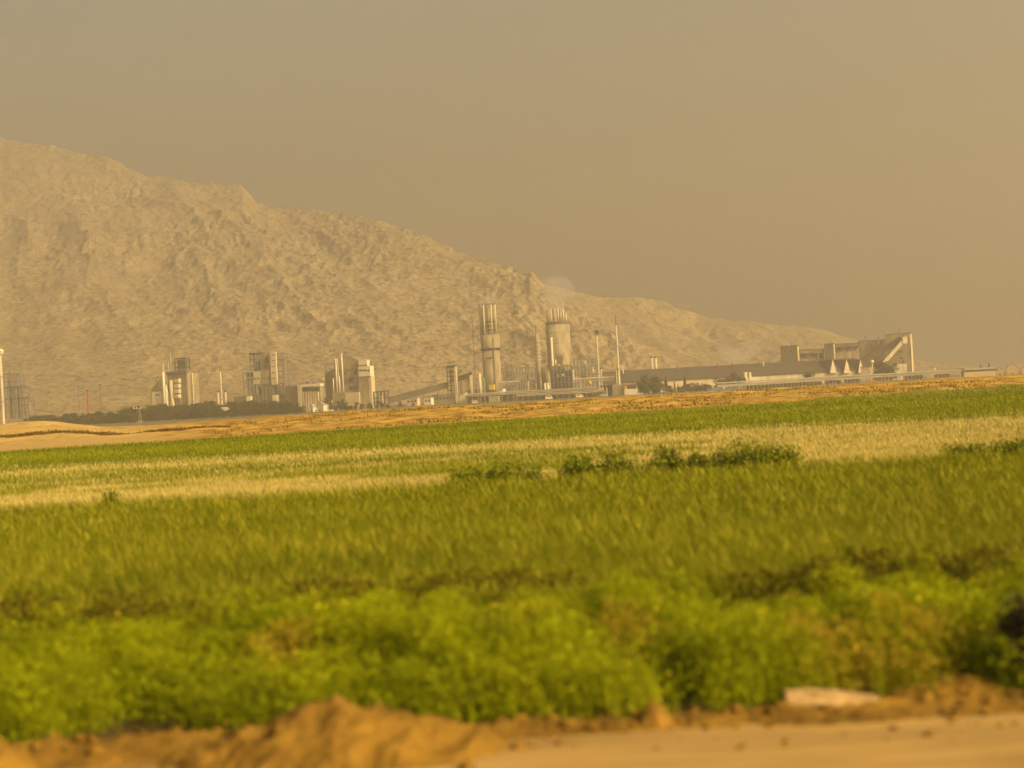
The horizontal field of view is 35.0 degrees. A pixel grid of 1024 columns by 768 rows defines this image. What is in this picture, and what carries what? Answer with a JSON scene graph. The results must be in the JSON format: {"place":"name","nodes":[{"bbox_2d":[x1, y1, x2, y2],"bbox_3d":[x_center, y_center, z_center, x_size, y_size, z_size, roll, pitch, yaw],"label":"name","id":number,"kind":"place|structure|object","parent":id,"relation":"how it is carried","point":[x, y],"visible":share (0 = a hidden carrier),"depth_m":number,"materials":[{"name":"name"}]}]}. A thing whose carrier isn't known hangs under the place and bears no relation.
{"place":"outdoors","nodes":[
{"label":"outdoors","id":0,"kind":"place"},
{"bbox_2d":[0,138,687,423],"bbox_3d":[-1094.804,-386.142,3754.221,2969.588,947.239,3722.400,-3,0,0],"label":"mountain","id":1,"kind":"structure","parent":0,"point":[120,282],"depth_m":2892.23,"materials":[{"name":"beige stone"}]},
{"bbox_2d":[0,384,1023,508],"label":"green field","id":2,"kind":"structure","parent":0,"point":[292,443],"depth_m":100.81,"materials":[{"name":"green plant"}]},
{"bbox_2d":[0,409,1023,511],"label":"dry grass","id":3,"kind":"structure","parent":0,"point":[911,439],"depth_m":68.93,"materials":[{"name":"plant"}]},
{"bbox_2d":[0,363,1023,743],"bbox_3d":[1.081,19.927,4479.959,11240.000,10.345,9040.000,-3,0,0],"label":"ground","id":4,"kind":"structure","parent":0,"point":[356,419],"depth_m":185.27,"materials":[{"name":"brown soil"}]},
{"bbox_2d":[0,349,5,423],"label":"smokestack","id":5,"kind":"object","parent":4,"relation":"on","point":[2,391],"visible":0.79,"depth_m":1578.88,"materials":[{"name":"concrete"}]},
{"bbox_2d":[4,373,34,419],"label":"steel structure","id":6,"kind":"object","parent":4,"relation":"on","point":[10,389],"visible":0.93,"depth_m":1681.20,"materials":[{"name":"metal"}]},
{"bbox_2d":[0,738,40,767],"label":"dirt heap","id":7,"kind":"object","parent":4,"relation":"on","point":[11,756],"visible":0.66,"depth_m":13.48,"materials":[{"name":"brown soil"}]},
{"bbox_2d":[99,488,120,507],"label":"field edge bush","id":8,"kind":"object","parent":4,"relation":"on","point":[111,497],"visible":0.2,"depth_m":44.68,"materials":[{"name":"green plant"}]},
{"bbox_2d":[0,425,230,437],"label":"scrub line","id":9,"kind":"object","parent":4,"relation":"on","point":[42,432],"visible":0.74,"depth_m":193.26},
{"bbox_2d":[127,414,140,422],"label":"broadleaf tree","id":10,"kind":"object","parent":4,"relation":"on","point":[133,418],"visible":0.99,"depth_m":1375.66,"materials":[{"name":"green plant"}]},
{"bbox_2d":[151,353,199,408],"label":"factory block","id":11,"kind":"structure","parent":4,"relation":"on","point":[177,385],"depth_m":1589.27,"materials":[{"name":"concrete"}]},
{"bbox_2d":[176,409,190,419],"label":"broadleaf tree","id":12,"kind":"object","parent":4,"relation":"on","point":[185,412],"visible":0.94,"depth_m":1391.85,"materials":[{"name":"green plant"}]},
{"bbox_2d":[188,406,200,418],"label":"broadleaf tree","id":13,"kind":"object","parent":4,"relation":"on","point":[195,412],"visible":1,"depth_m":1379.02,"materials":[{"name":"green plant"}]},
{"bbox_2d":[198,405,213,418],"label":"broadleaf tree","id":14,"kind":"object","parent":4,"relation":"on","point":[203,413],"visible":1,"depth_m":1376.15,"materials":[{"name":"green plant"}]},
{"bbox_2d":[224,408,237,416],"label":"broadleaf tree","id":15,"kind":"object","parent":4,"relation":"on","point":[231,412],"visible":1,"depth_m":1375.69,"materials":[{"name":"green plant"}]},
{"bbox_2d":[229,404,243,416],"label":"broadleaf tree","id":16,"kind":"object","parent":4,"relation":"on","point":[236,407],"visible":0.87,"depth_m":1389.77,"materials":[{"name":"green plant"}]},
{"bbox_2d":[233,351,288,406],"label":"process tower","id":17,"kind":"structure","parent":4,"relation":"on","point":[267,367],"depth_m":1593.78,"materials":[{"name":"grey concrete"}]},
{"bbox_2d":[273,400,288,411],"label":"broadleaf tree","id":18,"kind":"object","parent":4,"relation":"on","point":[284,404],"visible":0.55,"depth_m":1424.43,"materials":[{"name":"green plant"}]},
{"bbox_2d":[285,381,323,411],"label":"pillared hall","id":19,"kind":"structure","parent":4,"relation":"on","point":[307,394],"depth_m":1569.06,"materials":[{"name":"concrete"}]},
{"bbox_2d":[316,401,328,411],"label":"hut","id":20,"kind":"object","parent":4,"relation":"on","point":[322,406],"visible":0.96,"depth_m":1479.62,"materials":[{"name":"white paint"}]},
{"bbox_2d":[157,694,509,767],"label":"dirt heap","id":21,"kind":"object","parent":4,"relation":"on","point":[336,731],"visible":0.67,"depth_m":13.33,"materials":[{"name":"brown soil"}]},
{"bbox_2d":[335,398,346,410],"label":"broadleaf tree","id":22,"kind":"object","parent":4,"relation":"on","point":[340,406],"visible":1,"depth_m":1456.70,"materials":[{"name":"green plant"}]},
{"bbox_2d":[325,353,388,409],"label":"four stack hall","id":23,"kind":"structure","parent":4,"relation":"on","point":[351,380],"depth_m":1593.31,"materials":[{"name":"concrete"}]},
{"bbox_2d":[406,398,419,405],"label":"shed","id":24,"kind":"structure","parent":4,"relation":"on","point":[415,401],"depth_m":1562.27,"materials":[{"name":"white concrete"}]},
{"bbox_2d":[389,382,446,404],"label":"conveyor","id":25,"kind":"object","parent":4,"relation":"on","point":[419,392],"visible":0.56,"depth_m":1599.91,"materials":[{"name":"metal"}]},
{"bbox_2d":[432,394,458,404],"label":"shed","id":26,"kind":"structure","parent":4,"relation":"on","point":[449,399],"depth_m":1579.03,"materials":[{"name":"concrete"}]},
{"bbox_2d":[446,365,458,400],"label":"lift tower","id":27,"kind":"structure","parent":4,"relation":"on","point":[454,372],"depth_m":1590.86,"materials":[{"name":"metal"}]},
{"bbox_2d":[440,465,474,489],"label":"field edge bush","id":28,"kind":"object","parent":4,"relation":"on","point":[460,474],"visible":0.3,"depth_m":44.92,"materials":[{"name":"green plant"}]},
{"bbox_2d":[458,372,471,393],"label":"conveyor","id":29,"kind":"object","parent":4,"relation":"on","point":[463,377],"visible":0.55,"depth_m":1620.01,"materials":[{"name":"metal"}]},
{"bbox_2d":[457,461,493,484],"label":"field edge bush","id":30,"kind":"object","parent":4,"relation":"on","point":[477,473],"visible":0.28,"depth_m":45.15,"materials":[{"name":"green plant"}]},
{"bbox_2d":[478,303,501,393],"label":"prilling tower","id":31,"kind":"structure","parent":4,"relation":"on","point":[490,349],"depth_m":1593.52,"materials":[{"name":"concrete"}]},
{"bbox_2d":[480,396,499,402],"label":"shed","id":32,"kind":"object","parent":4,"relation":"on","point":[485,399],"visible":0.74,"depth_m":1481.77,"materials":[{"name":"concrete"}]},
{"bbox_2d":[476,457,513,484],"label":"field edge bush","id":33,"kind":"object","parent":4,"relation":"on","point":[493,470],"visible":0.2,"depth_m":45.31,"materials":[{"name":"green plant"}]},
{"bbox_2d":[484,460,526,481],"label":"field edge bush","id":34,"kind":"object","parent":4,"relation":"on","point":[497,473],"visible":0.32,"depth_m":44.84,"materials":[{"name":"green plant"}]},
{"bbox_2d":[503,364,513,390],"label":"pipe rack","id":35,"kind":"object","parent":4,"relation":"on","point":[507,371],"visible":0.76,"depth_m":1630.36,"materials":[{"name":"grey metal"}]},
{"bbox_2d":[499,381,518,390],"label":"pipe bridge","id":36,"kind":"structure","parent":4,"relation":"on","point":[515,383],"depth_m":1564.84,"materials":[{"name":"grey metal"}]},
{"bbox_2d":[0,449,1023,641],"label":"grain crop","id":37,"kind":"object","parent":4,"relation":"on","point":[97,574],"visible":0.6,"depth_m":27.91,"materials":[{"name":"green plant"}]},
{"bbox_2d":[0,445,1023,618],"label":"grain ears","id":38,"kind":"object","parent":37,"relation":"on","point":[954,467],"visible":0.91,"depth_m":27.62,"materials":[{"name":"plant"}]},
{"bbox_2d":[0,544,1023,744],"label":"green weeds","id":39,"kind":"object","parent":4,"relation":"on","point":[708,626],"visible":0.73,"depth_m":15.44,"materials":[{"name":"green plant"}]},
{"bbox_2d":[1,564,1022,722],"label":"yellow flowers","id":40,"kind":"object","parent":39,"relation":"on","point":[730,636],"visible":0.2,"depth_m":15.71,"materials":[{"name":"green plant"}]},
{"bbox_2d":[0,534,1023,650],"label":"dark weeds","id":41,"kind":"object","parent":4,"relation":"on","point":[768,575],"visible":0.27,"depth_m":19.35,"materials":[{"name":"green plant"}]},
{"bbox_2d":[13,694,1023,767],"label":"roadside berm","id":42,"kind":"structure","parent":4,"relation":"on","point":[152,748],"depth_m":13.98,"materials":[{"name":"brown soil"}]},
{"bbox_2d":[9,689,1023,767],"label":"dirt clods","id":43,"kind":"object","parent":42,"relation":"on","point":[94,750],"visible":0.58,"depth_m":14.05,"materials":[{"name":"brown soil"}]},
{"bbox_2d":[783,688,879,706],"bbox_3d":[2.816,2.795,14.344,0.826,0.193,0.376,0,-8,6],"label":"stone slab","id":44,"kind":"object","parent":42,"relation":"on","point":[803,697],"depth_m":14.19,"materials":[{"name":"stone"}]},
{"bbox_2d":[499,458,550,482],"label":"field edge bush","id":45,"kind":"object","parent":4,"relation":"on","point":[534,473],"visible":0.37,"depth_m":45.16,"materials":[{"name":"green plant"}]},
{"bbox_2d":[516,367,536,393],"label":"pipe rack","id":46,"kind":"object","parent":4,"relation":"on","point":[528,372],"visible":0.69,"depth_m":1591.47,"materials":[{"name":"grey metal"}]},
{"bbox_2d":[465,387,596,402],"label":"canopy","id":47,"kind":"object","parent":4,"relation":"on","point":[509,396],"visible":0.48,"depth_m":1501.75,"materials":[{"name":"metal"}]},
{"bbox_2d":[534,325,545,392],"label":"distillation column","id":48,"kind":"structure","parent":4,"relation":"on","point":[540,372],"depth_m":1608.06,"materials":[{"name":"metal"}]},
{"bbox_2d":[545,308,571,388],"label":"prilling tower","id":49,"kind":"structure","parent":4,"relation":"on","point":[558,341],"depth_m":1609.85,"materials":[{"name":"concrete"}]},
{"bbox_2d":[516,390,604,400],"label":"canopy","id":50,"kind":"object","parent":4,"relation":"on","point":[558,395],"visible":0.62,"depth_m":1480.96,"materials":[{"name":"metal"}]},
{"bbox_2d":[549,364,576,391],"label":"compressor house","id":51,"kind":"structure","parent":4,"relation":"on","point":[561,379],"depth_m":1594.18,"materials":[{"name":"metal"}]},
{"bbox_2d":[546,455,591,481],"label":"field edge bush","id":52,"kind":"object","parent":4,"relation":"on","point":[567,466],"visible":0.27,"depth_m":45.19,"materials":[{"name":"green plant"}]},
{"bbox_2d":[553,445,600,478],"bbox_3d":[1.835,2.391,45.382,1.201,1.416,1.318,-3,0,17],"label":"field edge bush","id":53,"kind":"object","parent":4,"relation":"on","point":[578,461],"visible":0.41,"depth_m":45.20,"materials":[{"name":"green plant"}]},
{"bbox_2d":[573,358,597,389],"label":"pipe rack","id":54,"kind":"object","parent":4,"relation":"on","point":[588,374],"visible":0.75,"depth_m":1611.64,"materials":[{"name":"grey metal"}]},
{"bbox_2d":[576,457,607,478],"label":"field edge bush","id":55,"kind":"object","parent":4,"relation":"on","point":[589,470],"visible":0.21,"depth_m":45.02,"materials":[{"name":"green plant"}]},
{"bbox_2d":[574,376,614,388],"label":"pipe bridge","id":56,"kind":"structure","parent":4,"relation":"on","point":[596,380],"depth_m":1566.08,"materials":[{"name":"grey metal"}]},
{"bbox_2d":[594,330,600,389],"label":"smokestack","id":57,"kind":"object","parent":4,"relation":"on","point":[596,332],"visible":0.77,"depth_m":1579.38,"materials":[{"name":"metal"}]},
{"bbox_2d":[587,444,630,476],"bbox_3d":[2.778,2.358,45.208,0.946,1.384,1.073,-3,0,-40],"label":"field edge bush","id":58,"kind":"object","parent":4,"relation":"on","point":[611,463],"visible":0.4,"depth_m":45.05,"materials":[{"name":"green plant"}]},
{"bbox_2d":[196,377,1023,437],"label":"bank tufts","id":59,"kind":"object","parent":4,"relation":"on","point":[662,405],"visible":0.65,"depth_m":193.90,"materials":[{"name":"plant"}]},
{"bbox_2d":[226,588,994,712],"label":"brownish weeds","id":60,"kind":"object","parent":4,"relation":"on","point":[816,630],"visible":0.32,"depth_m":15.28,"materials":[{"name":"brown plant"}]},
{"bbox_2d":[600,384,623,395],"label":"open shed","id":61,"kind":"structure","parent":4,"relation":"on","point":[613,390],"depth_m":1479.60,"materials":[{"name":"concrete"}]},
{"bbox_2d":[615,314,620,384],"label":"smokestack","id":62,"kind":"object","parent":4,"relation":"on","point":[618,364],"visible":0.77,"depth_m":1559.47,"materials":[{"name":"metal"}]},
{"bbox_2d":[609,444,644,475],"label":"field edge bush","id":63,"kind":"object","parent":4,"relation":"on","point":[631,463],"visible":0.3,"depth_m":45.53,"materials":[{"name":"green plant"}]},
{"bbox_2d":[624,384,643,394],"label":"cabin","id":64,"kind":"object","parent":4,"relation":"on","point":[630,389],"visible":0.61,"depth_m":1472.46,"materials":[{"name":"white paint"}]},
{"bbox_2d":[636,376,650,394],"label":"broadleaf tree","id":65,"kind":"object","parent":4,"relation":"on","point":[641,385],"visible":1,"depth_m":1416.95,"materials":[{"name":"green plant"}]},
{"bbox_2d":[637,374,657,393],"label":"broadleaf tree","id":66,"kind":"object","parent":4,"relation":"on","point":[650,386],"visible":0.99,"depth_m":1420.81,"materials":[{"name":"green plant"}]},
{"bbox_2d":[628,444,669,476],"bbox_3d":[3.866,2.326,45.045,1.112,1.348,1.213,-3,0,-33],"label":"field edge bush","id":67,"kind":"object","parent":4,"relation":"on","point":[653,462],"visible":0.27,"depth_m":44.84,"materials":[{"name":"green plant"}]},
{"bbox_2d":[635,700,674,728],"bbox_3d":[1.237,2.893,14.148,0.660,0.286,0.615,-3,0,0],"label":"dirt clod","id":68,"kind":"object","parent":4,"relation":"on","point":[651,715],"visible":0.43,"depth_m":14.04,"materials":[{"name":"brown soil"}]},
{"bbox_2d":[653,439,686,470],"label":"field edge bush","id":69,"kind":"object","parent":4,"relation":"on","point":[671,456],"visible":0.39,"depth_m":45.20,"materials":[{"name":"green plant"}]},
{"bbox_2d":[669,450,708,474],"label":"field edge bush","id":70,"kind":"object","parent":4,"relation":"on","point":[683,462],"visible":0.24,"depth_m":44.78,"materials":[{"name":"green plant"}]},
{"bbox_2d":[682,441,723,473],"bbox_3d":[5.307,2.239,45.022,1.237,1.342,1.394,-3,0,0],"label":"field edge bush","id":71,"kind":"object","parent":4,"relation":"on","point":[703,462],"visible":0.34,"depth_m":44.78,"materials":[{"name":"green plant"}]},
{"bbox_2d":[706,443,742,470],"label":"field edge bush","id":72,"kind":"object","parent":4,"relation":"on","point":[718,456],"visible":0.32,"depth_m":44.98,"materials":[{"name":"green plant"}]},
{"bbox_2d":[602,358,861,393],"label":"storage hall","id":73,"kind":"structure","parent":4,"relation":"on","point":[704,375],"depth_m":1605.45,"materials":[{"name":"concrete"}]},
{"bbox_2d":[780,343,799,361],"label":"transfer house","id":74,"kind":"structure","parent":73,"relation":"on","point":[789,353],"depth_m":1628.22,"materials":[{"name":"concrete"}]},
{"bbox_2d":[799,348,823,360],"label":"gallery bridge","id":75,"kind":"structure","parent":73,"relation":"on","point":[810,354],"depth_m":1636.03,"materials":[{"name":"metal"}]},
{"bbox_2d":[824,343,834,359],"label":"transfer house","id":76,"kind":"structure","parent":73,"relation":"on","point":[829,350],"depth_m":1626.82,"materials":[{"name":"concrete"}]},
{"bbox_2d":[835,343,860,359],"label":"gallery bridge","id":77,"kind":"structure","parent":73,"relation":"on","point":[846,350],"depth_m":1636.04,"materials":[{"name":"metal"}]},
{"bbox_2d":[720,436,759,471],"bbox_3d":[6.229,2.140,45.241,1.259,1.443,0.972,-3,0,41],"label":"field edge bush","id":78,"kind":"object","parent":4,"relation":"on","point":[738,454],"visible":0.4,"depth_m":45.17,"materials":[{"name":"green plant"}]},
{"bbox_2d":[722,432,771,472],"bbox_3d":[6.518,2.091,45.164,1.337,1.490,1.333,-3,0,0],"label":"field edge bush","id":79,"kind":"object","parent":4,"relation":"on","point":[750,456],"visible":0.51,"depth_m":44.88,"materials":[{"name":"green plant"}]},
{"bbox_2d":[730,432,781,465],"bbox_3d":[6.821,2.073,45.339,1.428,1.532,1.219,-3,0,0],"label":"field edge bush","id":80,"kind":"object","parent":4,"relation":"on","point":[767,446],"visible":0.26,"depth_m":45.29,"materials":[{"name":"green plant"}]},
{"bbox_2d":[755,432,798,466],"bbox_3d":[7.167,2.060,45.127,1.267,1.510,1.151,-3,0,-29],"label":"field edge bush","id":81,"kind":"object","parent":4,"relation":"on","point":[769,456],"visible":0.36,"depth_m":44.95,"materials":[{"name":"green plant"}]},
{"bbox_2d":[760,440,802,467],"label":"field edge bush","id":82,"kind":"object","parent":4,"relation":"on","point":[776,451],"visible":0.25,"depth_m":45.21,"materials":[{"name":"green plant"}]},
{"bbox_2d":[746,381,820,388],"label":"fence","id":83,"kind":"object","parent":4,"relation":"on","point":[785,385],"visible":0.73,"depth_m":1400.40,"materials":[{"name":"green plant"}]},
{"bbox_2d":[778,442,809,468],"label":"field edge bush","id":84,"kind":"object","parent":4,"relation":"on","point":[792,456],"visible":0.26,"depth_m":45.21,"materials":[{"name":"green plant"}]},
{"bbox_2d":[715,369,962,389],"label":"canopy","id":85,"kind":"object","parent":4,"relation":"on","point":[824,379],"visible":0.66,"depth_m":1379.98,"materials":[{"name":"metal"}]},
{"bbox_2d":[860,367,871,381],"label":"shed","id":86,"kind":"structure","parent":4,"relation":"on","point":[865,370],"depth_m":1571.94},
{"bbox_2d":[858,339,885,379],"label":"transfer house","id":87,"kind":"structure","parent":4,"relation":"on","point":[869,346],"depth_m":1646.64,"materials":[{"name":"concrete"}]},
{"bbox_2d":[872,363,888,379],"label":"broadleaf tree","id":88,"kind":"object","parent":4,"relation":"on","point":[882,367],"visible":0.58,"depth_m":1537.61,"materials":[{"name":"green plant"}]},
{"bbox_2d":[860,337,906,379],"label":"conveyor","id":89,"kind":"object","parent":4,"relation":"on","point":[897,343],"visible":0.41,"depth_m":1601.03,"materials":[{"name":"grey metal"}]},
{"bbox_2d":[874,360,893,379],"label":"broadleaf tree","id":90,"kind":"object","parent":4,"relation":"on","point":[881,363],"visible":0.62,"depth_m":1538.72,"materials":[{"name":"green plant"}]},
{"bbox_2d":[880,363,899,379],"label":"broadleaf tree","id":91,"kind":"object","parent":4,"relation":"on","point":[890,369],"visible":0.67,"depth_m":1535.89,"materials":[{"name":"green plant"}]},
{"bbox_2d":[885,331,913,379],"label":"conveyor tower","id":92,"kind":"structure","parent":4,"relation":"on","point":[903,354],"depth_m":1623.11,"materials":[{"name":"concrete"}]},
{"bbox_2d":[893,363,906,379],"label":"white wall","id":93,"kind":"structure","parent":4,"relation":"on","point":[903,367],"depth_m":1560.58,"materials":[{"name":"paint"}]},
{"bbox_2d":[877,674,1018,698],"bbox_3d":[4.049,2.771,14.801,2.760,0.240,1.020,-3,0,0],"label":"dirt heap","id":94,"kind":"object","parent":4,"relation":"on","point":[974,685],"visible":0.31,"depth_m":14.67,"materials":[{"name":"brown soil"}]},
{"bbox_2d":[934,438,967,459],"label":"field edge bush","id":95,"kind":"object","parent":4,"relation":"on","point":[951,449],"visible":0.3,"depth_m":45.34,"materials":[{"name":"green plant"}]},
{"bbox_2d":[952,438,983,459],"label":"field edge bush","id":96,"kind":"object","parent":4,"relation":"on","point":[971,447],"visible":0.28,"depth_m":45.17,"materials":[{"name":"green plant"}]},
{"bbox_2d":[954,367,996,376],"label":"building","id":97,"kind":"structure","parent":4,"relation":"on","point":[978,372],"depth_m":1379.96,"materials":[{"name":"concrete"}]},
{"bbox_2d":[976,440,1008,458],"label":"field edge bush","id":98,"kind":"object","parent":4,"relation":"on","point":[987,447],"visible":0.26,"depth_m":45.18,"materials":[{"name":"green plant"}]},
{"bbox_2d":[985,583,1023,691],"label":"dark bush","id":99,"kind":"object","parent":4,"relation":"on","point":[1015,623],"visible":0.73,"depth_m":14.72,"materials":[{"name":"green plant"}]},
{"bbox_2d":[992,433,1021,455],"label":"field edge bush","id":100,"kind":"object","parent":4,"relation":"on","point":[1005,445],"visible":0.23,"depth_m":45.22,"materials":[{"name":"green plant"}]},
{"bbox_2d":[1000,427,1023,457],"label":"field edge bush","id":101,"kind":"object","parent":4,"relation":"on","point":[1021,443],"visible":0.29,"depth_m":45.23,"materials":[{"name":"green plant"}]},
{"bbox_2d":[1006,363,1018,374],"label":"hut","id":102,"kind":"object","parent":4,"relation":"on","point":[1011,368],"visible":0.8,"depth_m":1339.91,"materials":[{"name":"metal"}]},
{"bbox_2d":[0,0,1023,365],"label":"sky","id":103,"kind":"structure","parent":0,"point":[854,169],"materials":[{"name":"beige"}]},
{"bbox_2d":[101,713,1023,767],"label":"dirt road","id":104,"kind":"structure","parent":0,"point":[987,742],"depth_m":13.05,"materials":[{"name":"brown soil"}]},
{"bbox_2d":[542,283,1021,371],"bbox_3d":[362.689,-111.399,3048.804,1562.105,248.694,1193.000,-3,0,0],"label":"hill","id":105,"kind":"structure","parent":0,"point":[684,337],"depth_m":3149.28,"materials":[{"name":"beige stone"}]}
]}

